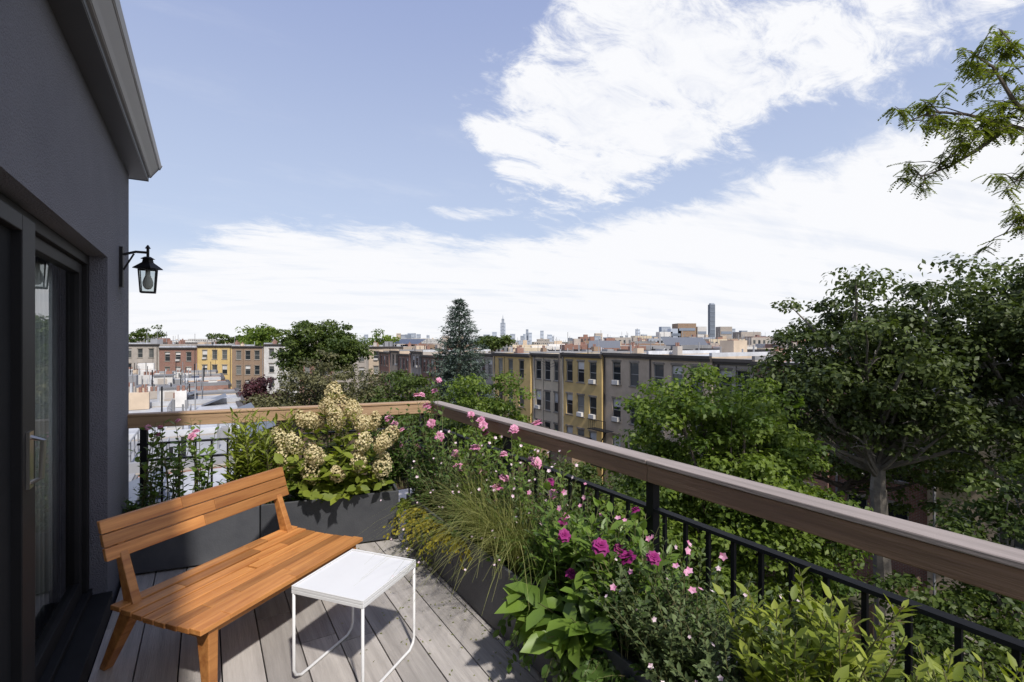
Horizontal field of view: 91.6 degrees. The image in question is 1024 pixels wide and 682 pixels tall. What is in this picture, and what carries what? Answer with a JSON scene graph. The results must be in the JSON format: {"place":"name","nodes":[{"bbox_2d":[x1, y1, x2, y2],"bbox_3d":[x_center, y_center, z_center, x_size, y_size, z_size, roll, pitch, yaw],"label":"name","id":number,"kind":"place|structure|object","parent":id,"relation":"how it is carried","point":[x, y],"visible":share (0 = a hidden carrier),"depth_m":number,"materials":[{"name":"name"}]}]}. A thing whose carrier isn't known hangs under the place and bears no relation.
{"place":"outdoors","nodes":[
{"label":"outdoors","id":0,"kind":"place"},
{"bbox_2d":[129,344,196,369],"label":"walls","id":1,"kind":"structure","parent":0,"point":[134,358],"depth_m":100.39,"materials":[{"name":"grey paint"}]},
{"bbox_2d":[159,349,196,370],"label":"walls","id":2,"kind":"structure","parent":0,"point":[172,363],"depth_m":100.18,"materials":[{"name":"red brick"}]},
{"bbox_2d":[158,347,196,370],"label":"trim","id":3,"kind":"structure","parent":2,"relation":"attached to","point":[178,360],"depth_m":100.15,"materials":[{"name":"stone"}]},
{"bbox_2d":[197,347,231,388],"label":"walls","id":4,"kind":"structure","parent":0,"point":[219,362],"depth_m":100.30,"materials":[{"name":"yellow paint"}]},
{"bbox_2d":[196,345,231,388],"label":"trim","id":5,"kind":"structure","parent":4,"relation":"attached to","point":[204,352],"depth_m":100.26,"materials":[{"name":"stone"}]},
{"bbox_2d":[232,348,263,398],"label":"walls","id":6,"kind":"structure","parent":0,"point":[243,376],"depth_m":100.26,"materials":[{"name":"brown brick"}]},
{"bbox_2d":[231,346,263,389],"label":"trim","id":7,"kind":"structure","parent":6,"relation":"attached to","point":[248,366],"depth_m":100.23,"materials":[{"name":"stone"}]},
{"bbox_2d":[237,351,259,388],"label":"window glass","id":8,"kind":"object","parent":7,"relation":"attached to","point":[257,356],"visible":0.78,"depth_m":100.39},
{"bbox_2d":[264,345,309,401],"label":"walls","id":9,"kind":"structure","parent":0,"point":[267,360],"depth_m":100.32,"materials":[{"name":"paint"}]},
{"bbox_2d":[369,346,413,386],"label":"walls","id":10,"kind":"structure","parent":0,"point":[371,362],"depth_m":100.02,"materials":[{"name":"beige paint"}]},
{"bbox_2d":[120,0,1023,341],"label":"sky","id":11,"kind":"structure","parent":0,"point":[563,169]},
{"bbox_2d":[245,402,920,653],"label":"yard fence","id":12,"kind":"object","parent":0,"point":[857,619],"visible":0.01,"depth_m":25.84,"materials":[{"name":"brown wood"}]},
{"bbox_2d":[369,342,997,681],"bbox_3d":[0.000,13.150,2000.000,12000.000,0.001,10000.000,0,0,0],"label":"ground","id":13,"kind":"structure","parent":0,"point":[854,598],"depth_m":24.84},
{"bbox_2d":[0,0,128,679],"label":"walls","id":14,"kind":"structure","parent":13,"relation":"on","point":[64,173],"depth_m":2.54,"materials":[{"name":"grey paint"}]},
{"bbox_2d":[0,192,112,681],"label":"frame","id":15,"kind":"object","parent":14,"relation":"attached to","point":[64,647],"visible":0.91,"depth_m":2.40,"materials":[{"name":"black metal"}]},
{"bbox_2d":[0,224,10,681],"bbox_3d":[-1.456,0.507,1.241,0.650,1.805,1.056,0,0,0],"label":"insect screen","id":16,"kind":"object","parent":15,"relation":"attached to","point":[5,454],"visible":1,"depth_m":1.72,"materials":[{"name":"black"}]},
{"bbox_2d":[26,430,45,489],"bbox_3d":[-1.768,0.440,1.854,0.051,0.210,0.050,0,0,-32],"label":"handle","id":17,"kind":"object","parent":15,"relation":"attached to","point":[30,439],"visible":1,"depth_m":1.84,"materials":[{"name":"metal"}]},
{"bbox_2d":[35,256,58,642],"bbox_3d":[-2.394,0.550,2.423,0.075,2.000,1.169,0,0,-32],"label":"glass pane","id":18,"kind":"object","parent":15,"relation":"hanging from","point":[47,429],"visible":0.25,"depth_m":2.74,"materials":[{"name":"glass"}]},
{"bbox_2d":[47,0,162,181],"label":"eave","id":19,"kind":"object","parent":14,"relation":"on","point":[95,34],"visible":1,"depth_m":2.49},
{"bbox_2d":[119,245,162,293],"bbox_3d":[-2.659,-0.518,3.569,0.242,0.345,0.159,0,0,-15],"label":"wall lantern","id":20,"kind":"object","parent":14,"relation":"attached to","point":[147,264],"depth_m":3.55,"materials":[{"name":"black metal"}]},
{"bbox_2d":[129,324,167,342],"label":"distant tree","id":21,"kind":"object","parent":13,"relation":"on","point":[139,335],"visible":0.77,"depth_m":188.62,"materials":[{"name":"green plant"}]},
{"bbox_2d":[129,363,217,373],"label":"neighbor rowhouse","id":22,"kind":"structure","parent":13,"relation":"on","point":[143,366],"depth_m":67.94,"materials":[{"name":"grey paint"}]},
{"bbox_2d":[87,570,266,681],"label":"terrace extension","id":23,"kind":"object","parent":13,"relation":"on","point":[180,647],"depth_m":2.73,"materials":[{"name":"black brick"}]},
{"bbox_2d":[88,488,547,681],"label":"wooden deck","id":24,"kind":"structure","parent":23,"relation":"on","point":[322,627],"depth_m":2.72,"materials":[{"name":"wood"}]},
{"bbox_2d":[97,467,362,681],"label":"wooden bench","id":25,"kind":"object","parent":24,"relation":"on","point":[204,603],"visible":0.99,"depth_m":2.67,"materials":[{"name":"brown wood"}]},
{"bbox_2d":[124,480,398,573],"bbox_3d":[-1.935,1.440,3.967,1.980,0.390,0.383,0,0,-21],"label":"planter box row","id":26,"kind":"object","parent":24,"relation":"on","point":[352,516],"visible":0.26,"depth_m":3.79,"materials":[{"name":"metal"}]},
{"bbox_2d":[127,418,219,506],"bbox_3d":[-2.539,0.935,3.771,0.552,0.712,0.448,0,0,0],"label":"climbing rose","id":27,"kind":"object","parent":26,"relation":"in","point":[179,467],"visible":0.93,"depth_m":3.76,"materials":[{"name":"green plant"}]},
{"bbox_2d":[121,474,391,512],"bbox_3d":[-1.975,1.189,3.941,2.069,0.245,0.385,0,0,-22],"label":"groundcover","id":28,"kind":"object","parent":26,"relation":"in","point":[128,506],"visible":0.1,"depth_m":3.77,"materials":[{"name":"green plant"}]},
{"bbox_2d":[214,407,308,502],"bbox_3d":[-1.957,0.899,3.989,0.765,0.784,0.510,0,0,-30],"label":"willow leaf plant","id":29,"kind":"object","parent":26,"relation":"in","point":[250,462],"visible":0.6,"depth_m":3.93,"materials":[{"name":"plant"}]},
{"bbox_2d":[270,381,399,493],"bbox_3d":[-1.454,0.833,4.118,1.018,0.989,0.709,0,0,0],"label":"hydrangea bush","id":30,"kind":"object","parent":26,"relation":"in","point":[363,425],"visible":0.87,"depth_m":4.02,"materials":[{"name":"plant"}]},
{"bbox_2d":[273,442,394,505],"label":"hydrangea foliage","id":31,"kind":"object","parent":30,"relation":"attached to","point":[312,492],"visible":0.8,"depth_m":3.92,"materials":[{"name":"plant"}]},
{"bbox_2d":[291,549,415,681],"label":"metal side table","id":32,"kind":"object","parent":24,"relation":"on","point":[338,580],"visible":0.98,"depth_m":2.49,"materials":[{"name":"metal"}]},
{"bbox_2d":[406,493,743,681],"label":"planter box row","id":33,"kind":"object","parent":24,"relation":"on","point":[474,594],"visible":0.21,"depth_m":2.92,"materials":[{"name":"metal"}]},
{"bbox_2d":[354,402,460,496],"bbox_3d":[-0.871,0.918,4.207,1.126,0.748,0.722,0,0,33],"label":"rose bush","id":34,"kind":"object","parent":33,"relation":"in","point":[397,465],"visible":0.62,"depth_m":4.27,"materials":[{"name":"green plant"}]},
{"bbox_2d":[390,498,436,567],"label":"trailing ivy","id":35,"kind":"object","parent":33,"relation":"in","point":[403,505],"visible":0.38,"depth_m":3.79,"materials":[{"name":"green plant"}]},
{"bbox_2d":[382,506,471,569],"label":"golden creeper","id":36,"kind":"object","parent":33,"relation":"in","point":[421,524],"visible":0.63,"depth_m":3.40,"materials":[{"name":"plant"}]},
{"bbox_2d":[413,377,441,469],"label":"rose bush","id":37,"kind":"object","parent":33,"relation":"in","point":[438,380],"visible":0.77,"depth_m":4.37,"materials":[{"name":"green plant"}]},
{"bbox_2d":[361,454,573,612],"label":"ornamental grass","id":38,"kind":"object","parent":33,"relation":"on","point":[489,543],"depth_m":2.84,"materials":[{"name":"green plant"}]},
{"bbox_2d":[412,430,580,556],"bbox_3d":[-0.120,0.943,3.161,0.553,0.696,1.467,0,0,-38],"label":"verbena","id":39,"kind":"object","parent":33,"relation":"on","point":[518,487],"visible":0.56,"depth_m":3.08,"materials":[{"name":"green plant"}]},
{"bbox_2d":[417,411,590,541],"bbox_3d":[-0.089,0.912,3.362,0.569,0.760,1.541,0,0,-34],"label":"rose bush","id":40,"kind":"object","parent":33,"relation":"in","point":[482,424],"visible":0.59,"depth_m":3.33,"materials":[{"name":"green plant"}]},
{"bbox_2d":[401,452,612,574],"bbox_3d":[-0.199,1.061,3.240,0.562,0.462,2.133,0,0,-38],"label":"filler greenery","id":41,"kind":"object","parent":33,"relation":"on","point":[420,486],"visible":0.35,"depth_m":3.42,"materials":[{"name":"green plant"}]},
{"bbox_2d":[417,459,601,613],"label":"fountain grass","id":42,"kind":"object","parent":33,"relation":"on","point":[538,555],"depth_m":2.61,"materials":[{"name":"green plant"}]},
{"bbox_2d":[494,573,625,668],"bbox_3d":[0.195,1.194,2.213,0.682,0.414,0.502,0,0,38],"label":"broad leaf plant","id":43,"kind":"object","parent":33,"relation":"in","point":[545,628],"visible":0.96,"depth_m":2.12,"materials":[{"name":"plant"}]},
{"bbox_2d":[493,614,637,681],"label":"trailing vine","id":44,"kind":"object","parent":33,"relation":"in","point":[599,667],"visible":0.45,"depth_m":2.11,"materials":[{"name":"green plant"}]},
{"bbox_2d":[406,473,735,681],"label":"groundcover","id":45,"kind":"object","parent":33,"relation":"on","point":[693,671],"visible":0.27,"depth_m":2.69,"materials":[{"name":"green plant"}]},
{"bbox_2d":[532,478,691,651],"bbox_3d":[0.438,1.006,2.304,0.638,0.573,0.960,0,0,-32],"label":"rose bush","id":46,"kind":"object","parent":33,"relation":"on","point":[598,545],"visible":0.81,"depth_m":2.22,"materials":[{"name":"green plant"}]},
{"bbox_2d":[527,482,726,678],"bbox_3d":[0.410,1.009,2.188,0.410,0.563,1.012,0,0,-27],"label":"purple aster","id":47,"kind":"object","parent":33,"relation":"on","point":[688,570],"visible":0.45,"depth_m":1.93,"materials":[{"name":"green plant"}]},
{"bbox_2d":[582,535,864,681],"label":"flowering plant","id":48,"kind":"object","parent":33,"relation":"on","point":[671,655],"visible":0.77,"depth_m":1.79,"materials":[{"name":"green plant"}]},
{"bbox_2d":[712,562,925,681],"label":"laurel shrub","id":49,"kind":"object","parent":33,"relation":"on","point":[821,658],"visible":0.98,"depth_m":1.40,"materials":[{"name":"green plant"}]},
{"bbox_2d":[834,618,1023,681],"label":"laurel shrub","id":50,"kind":"object","parent":33,"relation":"on","point":[934,672],"visible":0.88,"depth_m":1.25,"materials":[{"name":"green plant"}]},
{"bbox_2d":[128,400,1023,681],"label":"terrace railing","id":51,"kind":"object","parent":24,"relation":"on","point":[988,566],"visible":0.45,"depth_m":1.95,"materials":[{"name":"brown wood"}]},
{"bbox_2d":[129,362,231,389],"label":"neighbor rowhouse","id":52,"kind":"structure","parent":13,"relation":"on","point":[144,379],"depth_m":44.92,"materials":[{"name":"grey brick"}]},
{"bbox_2d":[129,382,240,395],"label":"neighbor rowhouse","id":53,"kind":"structure","parent":13,"relation":"on","point":[226,391],"depth_m":36.32,"materials":[{"name":"grey brick"}]},
{"bbox_2d":[129,362,274,504],"bbox_3d":[-27.080,3.328,36.572,12.084,3.164,70.570,0,0,-32],"label":"rooftop equipment","id":54,"kind":"object","parent":53,"relation":"on","point":[167,391],"visible":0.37,"depth_m":25.26,"materials":[{"name":"grey metal"}]},
{"bbox_2d":[129,385,242,412],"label":"neighbor rowhouse","id":55,"kind":"structure","parent":13,"relation":"on","point":[139,401],"depth_m":27.44,"materials":[{"name":"grey paint"}]},
{"bbox_2d":[129,405,243,439],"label":"neighbor rowhouse","id":56,"kind":"structure","parent":13,"relation":"on","point":[208,428],"depth_m":19.83,"materials":[{"name":"grey brick"}]},
{"bbox_2d":[132,378,245,406],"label":"neighbor rowhouse","id":57,"kind":"structure","parent":13,"relation":"on","point":[155,401],"depth_m":30.13,"materials":[{"name":"beige paint"}]},
{"bbox_2d":[137,466,240,503],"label":"neighbor rowhouse","id":58,"kind":"structure","parent":13,"relation":"on","point":[217,476],"depth_m":13.62,"materials":[{"name":"white brick"}]},
{"bbox_2d":[129,432,263,474],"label":"neighbor rowhouse","id":59,"kind":"structure","parent":13,"relation":"on","point":[133,466],"depth_m":16.51,"materials":[{"name":"grey paint"}]},
{"bbox_2d":[206,333,247,343],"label":"distant tree","id":60,"kind":"object","parent":13,"relation":"on","point":[228,339],"visible":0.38,"depth_m":168.70,"materials":[{"name":"green plant"}]},
{"bbox_2d":[235,323,282,345],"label":"ash tree","id":61,"kind":"object","parent":13,"relation":"on","point":[258,335],"visible":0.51,"depth_m":110.42,"materials":[{"name":"green plant"}]},
{"bbox_2d":[236,374,290,442],"bbox_3d":[-17.429,7.779,35.155,3.694,10.942,4.012,0,0,0],"label":"plum tree","id":62,"kind":"object","parent":13,"relation":"on","point":[259,385],"visible":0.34,"depth_m":34.40,"materials":[{"name":"purple plant"}]},
{"bbox_2d":[270,319,376,381],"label":"oak tree","id":63,"kind":"object","parent":13,"relation":"on","point":[348,346],"visible":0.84,"depth_m":68.41,"materials":[{"name":"green plant"}]},
{"bbox_2d":[240,349,417,454],"bbox_3d":[-11.635,6.906,32.576,10.830,12.718,8.433,0,0,0],"label":"elm tree","id":64,"kind":"object","parent":13,"relation":"on","point":[314,384],"visible":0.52,"depth_m":31.59,"materials":[{"name":"green plant"}]},
{"bbox_2d":[334,357,368,398],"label":"walls","id":65,"kind":"structure","parent":13,"relation":"on","point":[365,363],"depth_m":100.31,"materials":[{"name":"grey paint"}]},
{"bbox_2d":[144,332,559,351],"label":"distant blocks","id":66,"kind":"structure","parent":13,"relation":"on","point":[507,348],"depth_m":180.30,"materials":[{"name":"red brick"}]},
{"bbox_2d":[359,328,400,347],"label":"ash tree","id":67,"kind":"object","parent":13,"relation":"on","point":[378,339],"visible":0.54,"depth_m":110.63,"materials":[{"name":"green plant"}]},
{"bbox_2d":[378,346,425,396],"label":"rowhouse","id":68,"kind":"structure","parent":13,"relation":"on","point":[384,362],"depth_m":97.58,"materials":[{"name":"red brick"}]},
{"bbox_2d":[397,353,410,398],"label":"rowhouse","id":69,"kind":"structure","parent":13,"relation":"on","point":[404,362],"depth_m":87.25,"materials":[{"name":"red brick"}]},
{"bbox_2d":[356,369,471,488],"bbox_3d":[-5.376,7.500,29.413,6.206,11.566,9.805,0,0,-38],"label":"linden tree","id":70,"kind":"object","parent":13,"relation":"on","point":[410,382],"visible":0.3,"depth_m":28.90,"materials":[{"name":"green plant"}]},
{"bbox_2d":[389,345,457,400],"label":"rowhouse","id":71,"kind":"structure","parent":13,"relation":"on","point":[393,360],"depth_m":92.80,"materials":[{"name":"beige paint"}]},
{"bbox_2d":[410,348,490,394],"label":"rowhouse","id":72,"kind":"structure","parent":13,"relation":"on","point":[415,363],"depth_m":83.06,"materials":[{"name":"brick"}]},
{"bbox_2d":[420,351,490,389],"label":"rowhouse","id":73,"kind":"structure","parent":13,"relation":"on","point":[426,360],"depth_m":78.54,"materials":[{"name":"red brick"}]},
{"bbox_2d":[421,298,506,480],"bbox_3d":[-3.617,5.038,35.150,7.358,16.223,7.436,0,0,0],"label":"blue spruce","id":74,"kind":"object","parent":13,"relation":"on","point":[460,341],"visible":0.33,"depth_m":34.56,"materials":[{"name":"green plant"}]},
{"bbox_2d":[442,370,547,486],"bbox_3d":[-1.012,7.327,24.687,5.729,11.865,4.530,0,0,26],"label":"cherry tree","id":75,"kind":"object","parent":13,"relation":"on","point":[489,406],"visible":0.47,"depth_m":24.25,"materials":[{"name":"green plant"}]},
{"bbox_2d":[483,334,515,351],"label":"distant tree","id":76,"kind":"object","parent":13,"relation":"on","point":[495,342],"visible":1,"depth_m":148.88,"materials":[{"name":"green plant"}]},
{"bbox_2d":[472,345,572,400],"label":"rowhouse","id":77,"kind":"structure","parent":13,"relation":"on","point":[488,368],"depth_m":62.16,"materials":[{"name":"brick"}]},
{"bbox_2d":[504,416,591,475],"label":"extension","id":78,"kind":"object","parent":13,"relation":"on","point":[555,457],"visible":0.09,"depth_m":45.81,"materials":[{"name":"brown brick"}]},
{"bbox_2d":[491,345,614,422],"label":"rowhouse","id":79,"kind":"structure","parent":13,"relation":"on","point":[520,360],"depth_m":55.71,"materials":[{"name":"brick"}]},
{"bbox_2d":[129,338,995,348],"bbox_3d":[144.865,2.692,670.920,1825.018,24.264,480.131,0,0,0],"label":"distant blocks","id":80,"kind":"structure","parent":13,"relation":"on","point":[541,341],"depth_m":694.86,"materials":[{"name":"brown brick"}]},
{"bbox_2d":[364,323,765,343],"bbox_3d":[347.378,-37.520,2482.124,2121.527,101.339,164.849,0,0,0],"label":"distant skyline","id":81,"kind":"structure","parent":13,"relation":"on","point":[523,337],"depth_m":2400.00,"materials":[{"name":"beige paint"}]},
{"bbox_2d":[528,459,637,536],"bbox_3d":[3.747,9.286,22.155,6.885,8.008,4.834,0,0,0],"label":"yard tree","id":82,"kind":"object","parent":13,"relation":"on","point":[587,470],"visible":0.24,"depth_m":21.68,"materials":[{"name":"green plant"}]},
{"bbox_2d":[530,343,649,456],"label":"rowhouse","id":83,"kind":"structure","parent":13,"relation":"on","point":[545,403],"depth_m":51.46,"materials":[{"name":"brick"}]},
{"bbox_2d":[537,361,557,430],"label":"window glass","id":84,"kind":"structure","parent":83,"relation":"in","point":[538,362],"depth_m":51.31,"materials":[{"name":"glass"}]},
{"bbox_2d":[560,337,692,483],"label":"rowhouse","id":85,"kind":"structure","parent":13,"relation":"on","point":[582,387],"depth_m":46.07,"materials":[{"name":"brick"}]},
{"bbox_2d":[568,361,595,435],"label":"window glass","id":86,"kind":"structure","parent":85,"relation":"in","point":[570,364],"depth_m":46.41,"materials":[{"name":"glass"}]},
{"bbox_2d":[267,430,1000,681],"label":"yard shrubs","id":87,"kind":"object","parent":13,"relation":"on","point":[853,610],"depth_m":23.43,"materials":[{"name":"green plant"}]},
{"bbox_2d":[602,342,719,488],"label":"rowhouse","id":88,"kind":"structure","parent":13,"relation":"on","point":[624,373],"depth_m":42.34,"materials":[{"name":"brick"}]},
{"bbox_2d":[614,362,638,450],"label":"window glass","id":89,"kind":"structure","parent":88,"relation":"in","point":[617,366],"depth_m":41.31,"materials":[{"name":"glass"}]},
{"bbox_2d":[578,333,771,346],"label":"distant blocks","id":90,"kind":"structure","parent":13,"relation":"on","point":[757,339],"depth_m":230.56,"materials":[{"name":"beige concrete"}]},
{"bbox_2d":[632,323,760,338],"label":"apartment blocks","id":91,"kind":"structure","parent":13,"relation":"on","point":[688,329],"depth_m":420.00,"materials":[{"name":"brown brick"}]},
{"bbox_2d":[644,340,808,453],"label":"rowhouse","id":92,"kind":"structure","parent":13,"relation":"on","point":[658,366],"depth_m":37.61,"materials":[{"name":"beige paint"}]},
{"bbox_2d":[655,365,702,430],"bbox_3d":[12.320,5.925,36.922,0.001,8.250,4.491,0,0,-32],"label":"window glass","id":93,"kind":"structure","parent":92,"relation":"in","point":[659,369],"depth_m":38.22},
{"bbox_2d":[588,363,876,650],"bbox_3d":[5.999,6.928,13.654,7.690,12.653,5.907,0,0,0],"label":"pear tree","id":94,"kind":"object","parent":13,"relation":"on","point":[745,427],"visible":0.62,"depth_m":13.04,"materials":[{"name":"green plant"}]},
{"bbox_2d":[712,344,830,454],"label":"rowhouse","id":95,"kind":"structure","parent":13,"relation":"on","point":[737,365],"depth_m":33.24,"materials":[{"name":"grey paint"}]},
{"bbox_2d":[750,348,851,555],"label":"rowhouse","id":96,"kind":"structure","parent":13,"relation":"on","point":[819,482],"depth_m":29.05,"materials":[{"name":"red brick"}]},
{"bbox_2d":[708,264,1023,676],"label":"maple tree","id":97,"kind":"object","parent":13,"relation":"on","point":[899,379],"visible":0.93,"depth_m":16.12,"materials":[{"name":"green plant"}]},
{"bbox_2d":[842,631,921,681],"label":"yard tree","id":98,"kind":"object","parent":13,"relation":"on","point":[883,669],"visible":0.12,"depth_m":9.43,"materials":[{"name":"green plant"}]},
{"bbox_2d":[755,397,1018,596],"bbox_3d":[16.138,7.779,22.884,11.377,11.070,6.581,0,0,29],"label":"yard tree","id":99,"kind":"object","parent":13,"relation":"on","point":[853,474],"visible":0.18,"depth_m":21.61,"materials":[{"name":"green plant"}]},
{"bbox_2d":[844,428,1023,681],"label":"dogwood tree","id":100,"kind":"object","parent":13,"relation":"on","point":[986,651],"visible":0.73,"depth_m":11.03,"materials":[{"name":"green plant"}]},
{"bbox_2d":[878,24,1023,256],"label":"honey locust tree","id":101,"kind":"object","parent":13,"relation":"on","point":[998,125],"visible":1,"depth_m":8.90,"materials":[{"name":"green plant"}]},
{"bbox_2d":[902,252,1023,485],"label":"maple tree","id":102,"kind":"object","parent":13,"relation":"on","point":[1002,319],"visible":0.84,"depth_m":15.68,"materials":[{"name":"green plant"}]},
{"bbox_2d":[543,328,875,351],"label":"distant blocks","id":103,"kind":"structure","parent":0,"point":[574,345],"depth_m":128.00,"materials":[{"name":"beige brick"}]},
{"bbox_2d":[708,303,714,336],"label":"glass tower","id":104,"kind":"structure","parent":0,"point":[711,319],"depth_m":900.00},
{"bbox_2d":[830,349,926,600],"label":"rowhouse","id":105,"kind":"structure","parent":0,"point":[919,516],"depth_m":25.27,"materials":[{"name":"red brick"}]},
{"bbox_2d":[849,409,907,520],"bbox_3d":[19.214,6.175,26.190,0.001,8.250,2.827,0,0,-32],"label":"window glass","id":106,"kind":"structure","parent":105,"relation":"in","point":[863,503],"depth_m":25.72,"materials":[{"name":"glass"}]},
{"bbox_2d":[927,354,1023,636],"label":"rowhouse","id":107,"kind":"structure","parent":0,"point":[936,578],"depth_m":22.94,"materials":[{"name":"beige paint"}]},
{"bbox_2d":[949,387,1023,547],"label":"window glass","id":108,"kind":"structure","parent":107,"relation":"in","point":[1016,543],"depth_m":21.91,"materials":[{"name":"glass"}]},
{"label":"rowhouse","id":109,"kind":"object","parent":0,"visible":0},
{"bbox_2d":[393,337,708,348],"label":"solar canopy","id":110,"kind":"object","parent":109,"relation":"attached to","point":[666,341],"visible":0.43,"depth_m":74.94,"materials":[{"name":"metal"}]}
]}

